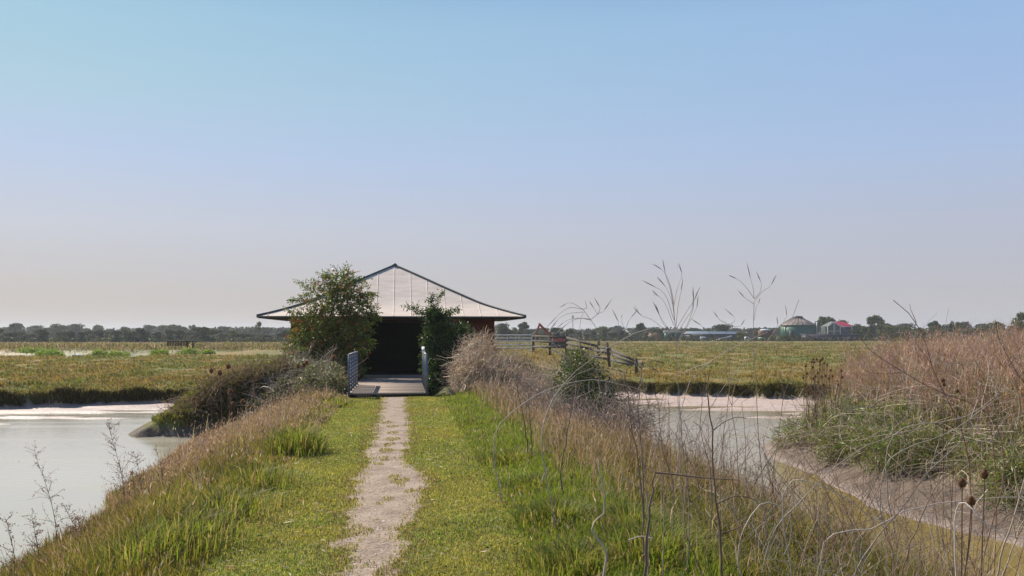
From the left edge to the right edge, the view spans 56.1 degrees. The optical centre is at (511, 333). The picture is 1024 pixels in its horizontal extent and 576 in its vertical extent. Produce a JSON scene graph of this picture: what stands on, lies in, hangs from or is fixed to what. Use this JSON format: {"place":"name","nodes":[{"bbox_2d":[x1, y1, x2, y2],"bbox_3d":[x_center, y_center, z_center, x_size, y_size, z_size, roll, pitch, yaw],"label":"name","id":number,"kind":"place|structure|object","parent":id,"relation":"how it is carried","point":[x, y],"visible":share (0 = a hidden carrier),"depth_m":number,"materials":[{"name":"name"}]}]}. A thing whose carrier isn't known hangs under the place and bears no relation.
{"place":"outdoors","nodes":[
{"label":"outdoors","id":0,"kind":"place"},
{"bbox_2d":[148,347,171,355],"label":"samphire clump","id":1,"kind":"object","parent":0,"point":[160,351],"visible":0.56,"depth_m":103.72,"materials":[{"name":"green plant"}]},
{"bbox_2d":[332,398,425,575],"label":"path gravel","id":2,"kind":"structure","parent":0,"point":[380,498],"depth_m":9.64,"materials":[{"name":"gravel"}]},
{"bbox_2d":[36,396,747,575],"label":"rank grass","id":3,"kind":"structure","parent":0,"point":[306,442],"depth_m":7.81,"materials":[{"name":"plant"}]},
{"bbox_2d":[0,335,1023,575],"bbox_3d":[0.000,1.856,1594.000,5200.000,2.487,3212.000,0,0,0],"label":"ground","id":4,"kind":"structure","parent":0,"point":[389,514],"depth_m":17.14,"materials":[{"name":"plant"}]},
{"bbox_2d":[3,332,20,341],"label":"hedge tree","id":5,"kind":"object","parent":4,"relation":"on","point":[13,335],"visible":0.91,"depth_m":255.92,"materials":[{"name":"green plant"}]},
{"bbox_2d":[0,511,24,575],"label":"seeding weed","id":6,"kind":"object","parent":4,"relation":"on","point":[8,525],"visible":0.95,"depth_m":9.50,"materials":[{"name":"brown plant"}]},
{"bbox_2d":[13,346,45,353],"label":"samphire clump","id":7,"kind":"object","parent":4,"relation":"on","point":[27,350],"visible":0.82,"depth_m":119.68,"materials":[{"name":"green plant"}]},
{"bbox_2d":[21,508,52,564],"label":"seeding weed","id":8,"kind":"object","parent":4,"relation":"on","point":[37,533],"visible":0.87,"depth_m":10.19,"materials":[{"name":"brown plant"}]},
{"bbox_2d":[31,329,47,341],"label":"hedge tree","id":9,"kind":"object","parent":4,"relation":"on","point":[41,332],"visible":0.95,"depth_m":253.26,"materials":[{"name":"green plant"}]},
{"bbox_2d":[25,440,73,542],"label":"seeding weed","id":10,"kind":"object","parent":4,"relation":"on","point":[47,490],"visible":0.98,"depth_m":11.50,"materials":[{"name":"brown plant"}]},
{"bbox_2d":[41,349,65,356],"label":"samphire clump","id":11,"kind":"object","parent":4,"relation":"on","point":[56,352],"visible":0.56,"depth_m":98.75,"materials":[{"name":"green plant"}]},
{"bbox_2d":[48,324,68,338],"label":"broad tree","id":12,"kind":"object","parent":4,"relation":"on","point":[57,327],"visible":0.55,"depth_m":429.66,"materials":[{"name":"green plant"}]},
{"bbox_2d":[59,331,76,341],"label":"hedge tree","id":13,"kind":"object","parent":4,"relation":"on","point":[71,334],"visible":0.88,"depth_m":253.87,"materials":[{"name":"green plant"}]},
{"bbox_2d":[61,323,88,337],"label":"hedge tree","id":14,"kind":"object","parent":4,"relation":"on","point":[75,328],"visible":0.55,"depth_m":467.05,"materials":[{"name":"green plant"}]},
{"bbox_2d":[61,511,97,551],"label":"seeding weed","id":15,"kind":"object","parent":4,"relation":"on","point":[79,529],"visible":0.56,"depth_m":9.60,"materials":[{"name":"brown plant"}]},
{"bbox_2d":[108,331,122,341],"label":"hedge tree","id":16,"kind":"object","parent":4,"relation":"on","point":[117,337],"visible":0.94,"depth_m":252.50,"materials":[{"name":"green plant"}]},
{"bbox_2d":[101,349,132,356],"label":"samphire clump","id":17,"kind":"object","parent":4,"relation":"on","point":[111,353],"visible":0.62,"depth_m":99.83,"materials":[{"name":"green plant"}]},
{"bbox_2d":[101,416,148,507],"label":"seeding weed","id":18,"kind":"object","parent":4,"relation":"on","point":[109,427],"visible":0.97,"depth_m":13.00,"materials":[{"name":"brown plant"}]},
{"bbox_2d":[121,331,138,341],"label":"hedge tree","id":19,"kind":"object","parent":4,"relation":"on","point":[129,334],"visible":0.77,"depth_m":253.70,"materials":[{"name":"green plant"}]},
{"bbox_2d":[125,450,155,495],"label":"seeding weed","id":20,"kind":"object","parent":4,"relation":"on","point":[139,473],"visible":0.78,"depth_m":13.49,"materials":[{"name":"brown plant"}]},
{"bbox_2d":[134,328,148,341],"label":"hedge tree","id":21,"kind":"object","parent":4,"relation":"on","point":[142,332],"visible":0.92,"depth_m":253.84,"materials":[{"name":"green plant"}]},
{"bbox_2d":[0,352,287,401],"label":"marsh grass","id":22,"kind":"structure","parent":4,"relation":"on","point":[104,375],"depth_m":58.63,"materials":[{"name":"plant"}]},
{"bbox_2d":[0,341,290,352],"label":"reed bed","id":23,"kind":"object","parent":4,"relation":"on","point":[149,346],"visible":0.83,"depth_m":138.58,"materials":[{"name":"green plant"}]},
{"bbox_2d":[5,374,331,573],"bbox_3d":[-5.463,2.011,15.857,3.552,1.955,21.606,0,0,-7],"label":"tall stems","id":24,"kind":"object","parent":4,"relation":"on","point":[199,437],"visible":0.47,"depth_m":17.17,"materials":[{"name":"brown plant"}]},
{"bbox_2d":[0,384,348,575],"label":"long grass","id":25,"kind":"structure","parent":4,"relation":"on","point":[52,565],"depth_m":10.34,"materials":[{"name":"plant"}]},
{"bbox_2d":[173,329,187,341],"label":"hedge tree","id":26,"kind":"object","parent":4,"relation":"on","point":[180,332],"visible":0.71,"depth_m":257.20,"materials":[{"name":"green plant"}]},
{"bbox_2d":[164,340,197,348],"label":"slatted shelter","id":27,"kind":"object","parent":4,"relation":"on","point":[178,342],"visible":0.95,"depth_m":117.97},
{"bbox_2d":[175,347,199,354],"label":"samphire clump","id":28,"kind":"object","parent":4,"relation":"on","point":[193,351],"visible":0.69,"depth_m":105.70,"materials":[{"name":"green plant"}]},
{"bbox_2d":[195,326,215,341],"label":"hedge tree","id":29,"kind":"object","parent":4,"relation":"on","point":[203,337],"visible":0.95,"depth_m":252.20,"materials":[{"name":"green plant"}]},
{"bbox_2d":[151,341,327,430],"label":"spur grass","id":30,"kind":"structure","parent":4,"relation":"on","point":[201,395],"depth_m":28.34,"materials":[{"name":"plant"}]},
{"bbox_2d":[0,341,531,345],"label":"reed bed","id":31,"kind":"object","parent":4,"relation":"on","point":[237,342],"visible":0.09,"depth_m":235.83,"materials":[{"name":"green plant"}]},
{"bbox_2d":[229,347,311,418],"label":"dry thicket","id":32,"kind":"object","parent":4,"relation":"on","point":[281,390],"visible":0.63,"depth_m":28.79,"materials":[{"name":"brown plant"}]},
{"bbox_2d":[268,339,366,396],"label":"bramble thicket","id":33,"kind":"object","parent":4,"relation":"on","point":[333,382],"visible":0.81,"depth_m":29.03,"materials":[{"name":"green plant"}]},
{"bbox_2d":[275,261,382,385],"bbox_3d":[-6.529,-0.323,34.040,3.827,4.581,2.568,0,0,0],"label":"elder bush","id":34,"kind":"object","parent":4,"relation":"on","point":[338,290],"visible":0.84,"depth_m":33.98,"materials":[{"name":"green plant"}]},
{"bbox_2d":[347,347,428,397],"bbox_3d":[-3.974,1.233,31.461,2.180,1.634,11.677,0,0,-6],"label":"footbridge","id":35,"kind":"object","parent":4,"relation":"on","point":[390,385],"visible":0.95,"depth_m":27.88,"materials":[{"name":"metal"}]},
{"bbox_2d":[256,263,526,378],"bbox_3d":[-4.952,-0.380,40.479,10.060,5.160,9.064,0,0,-6],"label":"bird hide","id":36,"kind":"object","parent":4,"relation":"on","point":[396,350],"visible":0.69,"depth_m":38.46},
{"bbox_2d":[113,393,717,575],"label":"mown grass","id":37,"kind":"structure","parent":4,"relation":"on","point":[482,515],"depth_m":9.21,"materials":[{"name":"plant"}]},
{"bbox_2d":[0,378,832,405],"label":"bank tussock","id":38,"kind":"object","parent":4,"relation":"on","point":[134,390],"visible":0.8,"depth_m":39.49,"materials":[{"name":"green plant"}]},
{"bbox_2d":[401,289,477,395],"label":"dark shrub","id":39,"kind":"object","parent":4,"relation":"on","point":[438,345],"visible":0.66,"depth_m":33.71,"materials":[{"name":"green plant"}]},
{"bbox_2d":[433,326,556,394],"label":"dead bramble thicket","id":40,"kind":"object","parent":4,"relation":"on","point":[483,363],"visible":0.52,"depth_m":26.50,"materials":[{"name":"brown plant"}]},
{"bbox_2d":[0,325,1021,341],"bbox_3d":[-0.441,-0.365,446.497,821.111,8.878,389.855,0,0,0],"label":"wood","id":41,"kind":"object","parent":4,"relation":"on","point":[189,339],"visible":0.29,"depth_m":283.47,"materials":[{"name":"green plant"}]},
{"bbox_2d":[495,334,531,350],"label":"field gate","id":42,"kind":"structure","parent":4,"relation":"on","point":[507,338],"depth_m":65.97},
{"bbox_2d":[474,336,560,386],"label":"dark thicket","id":43,"kind":"object","parent":4,"relation":"on","point":[530,363],"visible":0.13,"depth_m":29.20,"materials":[{"name":"brown plant"}]},
{"bbox_2d":[517,321,532,333],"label":"round tree","id":44,"kind":"object","parent":4,"relation":"on","point":[524,326],"visible":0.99,"depth_m":329.14,"materials":[{"name":"green plant"}]},
{"bbox_2d":[535,323,564,345],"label":"excavator","id":45,"kind":"object","parent":4,"relation":"on","point":[548,334],"visible":0.55,"depth_m":170.85,"materials":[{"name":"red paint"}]},
{"bbox_2d":[493,356,644,502],"bbox_3d":[0.571,0.975,9.371,1.512,1.514,0.409,0,0,0],"label":"arching cane","id":46,"kind":"object","parent":4,"relation":"on","point":[531,398],"visible":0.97,"depth_m":9.50,"materials":[{"name":"plant"}]},
{"bbox_2d":[557,376,584,494],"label":"dark weed stem","id":47,"kind":"object","parent":4,"relation":"on","point":[566,433],"visible":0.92,"depth_m":9.49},
{"bbox_2d":[474,361,675,443],"bbox_3d":[0.977,1.734,19.904,3.763,2.218,5.994,0,0,-37],"label":"dry weed thicket","id":48,"kind":"object","parent":4,"relation":"on","point":[557,398],"visible":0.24,"depth_m":19.28,"materials":[{"name":"brown plant"}]},
{"bbox_2d":[531,320,642,423],"bbox_3d":[1.680,1.300,23.643,3.278,3.719,3.244,0,0,39],"label":"green bush","id":49,"kind":"object","parent":4,"relation":"on","point":[594,371],"visible":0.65,"depth_m":23.45,"materials":[{"name":"green plant"}]},
{"bbox_2d":[532,333,643,372],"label":"rail fence","id":50,"kind":"object","parent":4,"relation":"on","point":[598,351],"visible":0.77,"depth_m":60.27,"materials":[{"name":"wood"}]},
{"bbox_2d":[546,299,648,575],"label":"drooping dead stalk","id":51,"kind":"object","parent":4,"relation":"on","point":[625,387],"visible":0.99,"depth_m":6.18,"materials":[{"name":"plant"}]},
{"bbox_2d":[591,458,606,575],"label":"pale snapped stem","id":52,"kind":"object","parent":4,"relation":"on","point":[605,550],"visible":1,"depth_m":6.27,"materials":[{"name":"plant"}]},
{"bbox_2d":[541,328,684,529],"bbox_3d":[0.853,0.840,8.141,1.225,1.776,0.385,0,0,0],"label":"arching cane","id":53,"kind":"object","parent":4,"relation":"on","point":[552,400],"visible":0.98,"depth_m":7.97,"materials":[{"name":"plant"}]},
{"bbox_2d":[602,369,650,564],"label":"thick pale stem","id":54,"kind":"object","parent":4,"relation":"on","point":[629,414],"visible":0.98,"depth_m":6.63,"materials":[{"name":"plant"}]},
{"bbox_2d":[468,372,792,502],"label":"seed head weeds","id":55,"kind":"object","parent":4,"relation":"on","point":[551,439],"visible":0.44,"depth_m":13.04,"materials":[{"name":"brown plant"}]},
{"bbox_2d":[613,309,664,575],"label":"short forked stalk","id":56,"kind":"object","parent":4,"relation":"on","point":[656,440],"visible":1,"depth_m":6.28,"materials":[{"name":"plant"}]},
{"bbox_2d":[626,351,664,531],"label":"brown capped stalk","id":57,"kind":"object","parent":4,"relation":"on","point":[640,366],"visible":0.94,"depth_m":7.62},
{"bbox_2d":[637,384,673,533],"bbox_3d":[1.063,1.054,7.125,0.256,1.366,0.262,0,0,16],"label":"bare cane","id":58,"kind":"object","parent":4,"relation":"on","point":[663,451],"visible":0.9,"depth_m":7.21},
{"bbox_2d":[648,332,663,340],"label":"tan stack","id":59,"kind":"object","parent":4,"relation":"on","point":[657,335],"visible":0.54,"depth_m":292.00,"materials":[{"name":"metal"}]},
{"bbox_2d":[633,263,698,573],"bbox_3d":[1.025,0.624,6.364,0.464,2.203,0.273,0,0,0],"label":"branching dead stalk","id":60,"kind":"object","parent":4,"relation":"on","point":[673,302],"visible":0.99,"depth_m":6.40,"materials":[{"name":"plant"}]},
{"bbox_2d":[663,330,679,340],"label":"green shed","id":61,"kind":"structure","parent":4,"relation":"on","point":[673,334],"depth_m":288.00,"materials":[{"name":"metal"}]},
{"bbox_2d":[670,447,705,573],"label":"bare cane","id":62,"kind":"object","parent":4,"relation":"on","point":[684,506],"visible":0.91,"depth_m":6.20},
{"bbox_2d":[643,472,736,575],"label":"bent stick","id":63,"kind":"object","parent":4,"relation":"on","point":[646,544],"visible":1,"depth_m":5.60,"materials":[{"name":"wood"}]},
{"bbox_2d":[682,368,712,544],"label":"bare cane","id":64,"kind":"object","parent":4,"relation":"on","point":[706,453],"visible":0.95,"depth_m":7.21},
{"bbox_2d":[684,331,737,340],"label":"long barn","id":65,"kind":"structure","parent":4,"relation":"on","point":[707,334],"depth_m":300.17,"materials":[{"name":"metal"}]},
{"bbox_2d":[692,310,743,544],"bbox_3d":[1.430,0.784,6.560,0.325,1.927,0.442,0,0,-14],"label":"curled dead stalk","id":66,"kind":"object","parent":4,"relation":"on","point":[727,404],"visible":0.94,"depth_m":6.60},
{"bbox_2d":[673,332,766,526],"bbox_3d":[1.636,0.872,7.588,0.765,1.773,0.099,0,0,-6],"label":"arching cane","id":67,"kind":"object","parent":4,"relation":"on","point":[680,419],"visible":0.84,"depth_m":7.58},
{"bbox_2d":[708,324,732,330],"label":"broad tree","id":68,"kind":"object","parent":4,"relation":"on","point":[720,327],"visible":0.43,"depth_m":338.07,"materials":[{"name":"green plant"}]},
{"bbox_2d":[495,340,946,394],"bbox_3d":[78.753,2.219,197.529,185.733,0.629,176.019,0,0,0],"label":"rough pasture","id":69,"kind":"structure","parent":4,"relation":"on","point":[821,342],"depth_m":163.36,"materials":[{"name":"green plant"}]},
{"bbox_2d":[440,370,1017,575],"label":"rough grass","id":70,"kind":"structure","parent":4,"relation":"on","point":[729,569],"depth_m":8.86,"materials":[{"name":"plant"}]},
{"bbox_2d":[693,373,767,575],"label":"thick dead stem","id":71,"kind":"object","parent":4,"relation":"on","point":[721,556],"visible":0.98,"depth_m":5.90,"materials":[{"name":"plant"}]},
{"bbox_2d":[722,382,748,552],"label":"bare cane","id":72,"kind":"object","parent":4,"relation":"on","point":[737,464],"visible":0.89,"depth_m":6.98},
{"bbox_2d":[683,300,798,562],"bbox_3d":[1.596,0.745,6.505,0.818,1.955,0.284,0,0,-15],"label":"leaning dead stalk","id":73,"kind":"object","parent":4,"relation":"on","point":[708,411],"visible":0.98,"depth_m":6.56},
{"bbox_2d":[729,265,775,562],"bbox_3d":[1.768,0.654,6.831,0.464,2.316,0.154,0,0,-31],"label":"forked dead stalk","id":74,"kind":"object","parent":4,"relation":"on","point":[756,389],"visible":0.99,"depth_m":6.79,"materials":[{"name":"plant"}]},
{"bbox_2d":[737,502,791,575],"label":"bare cane","id":75,"kind":"object","parent":4,"relation":"on","point":[745,526],"visible":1,"depth_m":5.38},
{"bbox_2d":[757,329,772,340],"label":"rusty tank","id":76,"kind":"object","parent":4,"relation":"on","point":[768,334],"visible":0.73,"depth_m":294.29,"materials":[{"name":"metal"}]},
{"bbox_2d":[535,310,1023,575],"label":"twig litter","id":77,"kind":"object","parent":4,"relation":"on","point":[848,515],"visible":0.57,"depth_m":9.27,"materials":[{"name":"plant"}]},
{"bbox_2d":[771,368,807,548],"bbox_3d":[2.142,1.046,7.355,0.289,1.582,0.121,0,0,36],"label":"bare cane","id":78,"kind":"object","parent":4,"relation":"on","point":[776,450],"visible":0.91,"depth_m":7.40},
{"bbox_2d":[780,316,816,340],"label":"grain silo","id":79,"kind":"object","parent":4,"relation":"on","point":[796,326],"visible":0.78,"depth_m":296.05,"materials":[{"name":"green metal"}]},
{"bbox_2d":[802,365,813,438],"bbox_3d":[6.622,1.708,21.533,0.245,2.017,0.309,0,0,38],"label":"teasel","id":80,"kind":"object","parent":4,"relation":"on","point":[803,377],"visible":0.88,"depth_m":21.59,"materials":[{"name":"brown plant"}]},
{"bbox_2d":[804,358,821,455],"bbox_3d":[6.587,1.624,21.040,0.408,2.156,0.366,0,0,12],"label":"teasel","id":81,"kind":"object","parent":4,"relation":"on","point":[806,373],"visible":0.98,"depth_m":20.97,"materials":[{"name":"brown plant"}]},
{"bbox_2d":[809,361,822,443],"bbox_3d":[6.708,1.649,21.346,0.226,2.117,0.743,0,0,37],"label":"teasel","id":82,"kind":"object","parent":4,"relation":"on","point":[815,376],"visible":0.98,"depth_m":21.38,"materials":[{"name":"brown plant"}]},
{"bbox_2d":[812,358,821,447],"bbox_3d":[6.826,1.588,21.612,0.247,2.074,0.330,0,0,33],"label":"teasel","id":83,"kind":"object","parent":4,"relation":"on","point":[813,378],"visible":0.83,"depth_m":21.58,"materials":[{"name":"brown plant"}]},
{"bbox_2d":[815,357,828,430],"bbox_3d":[7.176,1.414,22.109,0.249,1.756,0.564,0,0,0],"label":"teasel","id":84,"kind":"object","parent":4,"relation":"on","point":[816,359],"visible":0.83,"depth_m":22.01,"materials":[{"name":"brown plant"}]},
{"bbox_2d":[814,316,835,328],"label":"round tree","id":85,"kind":"object","parent":4,"relation":"on","point":[822,320],"visible":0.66,"depth_m":328.02,"materials":[{"name":"green plant"}]},
{"bbox_2d":[797,458,855,575],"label":"bare cane","id":86,"kind":"object","parent":4,"relation":"on","point":[819,511],"visible":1,"depth_m":5.60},
{"bbox_2d":[800,334,858,340],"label":"shed","id":87,"kind":"structure","parent":4,"relation":"on","point":[847,336],"depth_m":288.00,"materials":[{"name":"grey metal"}]},
{"bbox_2d":[820,322,851,333],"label":"red roof house","id":88,"kind":"structure","parent":4,"relation":"on","point":[836,328],"depth_m":315.10,"materials":[{"name":"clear glass"}]},
{"bbox_2d":[782,480,892,574],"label":"bare cane","id":89,"kind":"object","parent":4,"relation":"on","point":[824,487],"visible":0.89,"depth_m":6.04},
{"bbox_2d":[762,401,927,572],"bbox_3d":[2.193,1.119,6.351,1.142,1.355,0.159,0,0,3],"label":"bare cane","id":90,"kind":"object","parent":4,"relation":"on","point":[826,474],"visible":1,"depth_m":6.39,"materials":[{"name":"plant"}]},
{"bbox_2d":[866,315,888,338],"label":"tall tree","id":91,"kind":"object","parent":4,"relation":"on","point":[874,320],"visible":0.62,"depth_m":334.31,"materials":[{"name":"green plant"}]},
{"bbox_2d":[741,349,1023,528],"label":"green scrub","id":92,"kind":"object","parent":4,"relation":"on","point":[879,449],"visible":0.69,"depth_m":17.73,"materials":[{"name":"green plant"}]},
{"bbox_2d":[894,323,916,337],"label":"hedge tree","id":93,"kind":"object","parent":4,"relation":"on","point":[902,325],"visible":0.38,"depth_m":436.61,"materials":[{"name":"green plant"}]},
{"bbox_2d":[854,430,970,575],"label":"bare cane","id":94,"kind":"object","parent":4,"relation":"on","point":[931,468],"visible":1,"depth_m":5.21,"materials":[{"name":"plant"}]},
{"bbox_2d":[807,315,1023,489],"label":"tall dry weeds","id":95,"kind":"object","parent":4,"relation":"on","point":[952,347],"visible":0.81,"depth_m":19.68,"materials":[{"name":"brown plant"}]},
{"bbox_2d":[820,497,1013,575],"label":"bare cane","id":96,"kind":"object","parent":4,"relation":"on","point":[890,519],"visible":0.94,"depth_m":5.61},
{"bbox_2d":[901,470,954,575],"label":"bare cane","id":97,"kind":"object","parent":4,"relation":"on","point":[921,517],"visible":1,"depth_m":4.98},
{"bbox_2d":[858,336,1004,575],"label":"red dead branch","id":98,"kind":"object","parent":4,"relation":"on","point":[973,405],"visible":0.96,"depth_m":9.42,"materials":[{"name":"plant"}]},
{"bbox_2d":[893,300,972,564],"bbox_3d":[3.919,1.241,8.948,0.699,3.106,0.154,0,0,-5],"label":"red dead branch","id":99,"kind":"object","parent":4,"relation":"on","point":[951,408],"visible":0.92,"depth_m":8.96,"materials":[{"name":"plant"}]},
{"bbox_2d":[879,391,996,553],"bbox_3d":[3.617,1.377,8.184,0.975,1.773,0.258,0,0,0],"label":"bare cane","id":100,"kind":"object","parent":4,"relation":"on","point":[922,442],"visible":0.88,"depth_m":8.18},
{"bbox_2d":[885,381,1009,540],"bbox_3d":[3.853,1.389,8.474,1.122,1.944,0.088,0,0,0],"label":"bare cane","id":101,"kind":"object","parent":4,"relation":"on","point":[997,393],"visible":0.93,"depth_m":8.48,"materials":[{"name":"plant"}]},
{"bbox_2d":[945,389,958,545],"bbox_3d":[5.985,1.941,13.056,0.211,2.378,0.073,0,0,43],"label":"teasel","id":102,"kind":"object","parent":4,"relation":"on","point":[946,427],"visible":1,"depth_m":13.04,"materials":[{"name":"brown plant"}]},
{"bbox_2d":[957,478,976,575],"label":"teasel","id":103,"kind":"object","parent":4,"relation":"on","point":[970,500],"visible":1,"depth_m":5.40,"materials":[{"name":"brown plant"}]},
{"bbox_2d":[977,469,988,575],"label":"teasel","id":104,"kind":"object","parent":4,"relation":"on","point":[984,474],"visible":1,"depth_m":5.50,"materials":[{"name":"brown plant"}]},
{"bbox_2d":[972,346,996,575],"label":"red dead branch","id":105,"kind":"object","parent":4,"relation":"on","point":[994,459],"visible":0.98,"depth_m":9.03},
{"bbox_2d":[954,502,1023,575],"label":"bare cane","id":106,"kind":"object","parent":4,"relation":"on","point":[954,533],"visible":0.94,"depth_m":5.12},
{"bbox_2d":[996,458,1023,575],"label":"bare cane","id":107,"kind":"object","parent":4,"relation":"on","point":[1020,494],"visible":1,"depth_m":4.58,"materials":[{"name":"plant"}]},
{"bbox_2d":[1002,506,1023,575],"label":"bare cane","id":108,"kind":"object","parent":4,"relation":"on","point":[1017,537],"visible":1,"depth_m":4.71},
{"bbox_2d":[1011,312,1023,332],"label":"tall tree","id":109,"kind":"object","parent":4,"relation":"on","point":[1020,315],"visible":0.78,"depth_m":239.59,"materials":[{"name":"green plant"}]},
{"bbox_2d":[0,354,1023,575],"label":"water","id":110,"kind":"structure","parent":0,"point":[76,455],"depth_m":21.55,"materials":[{"name":"liquid"}]},
{"bbox_2d":[0,0,1023,333],"label":"sky","id":111,"kind":"structure","parent":0,"point":[184,163],"materials":[{"name":"blue"}]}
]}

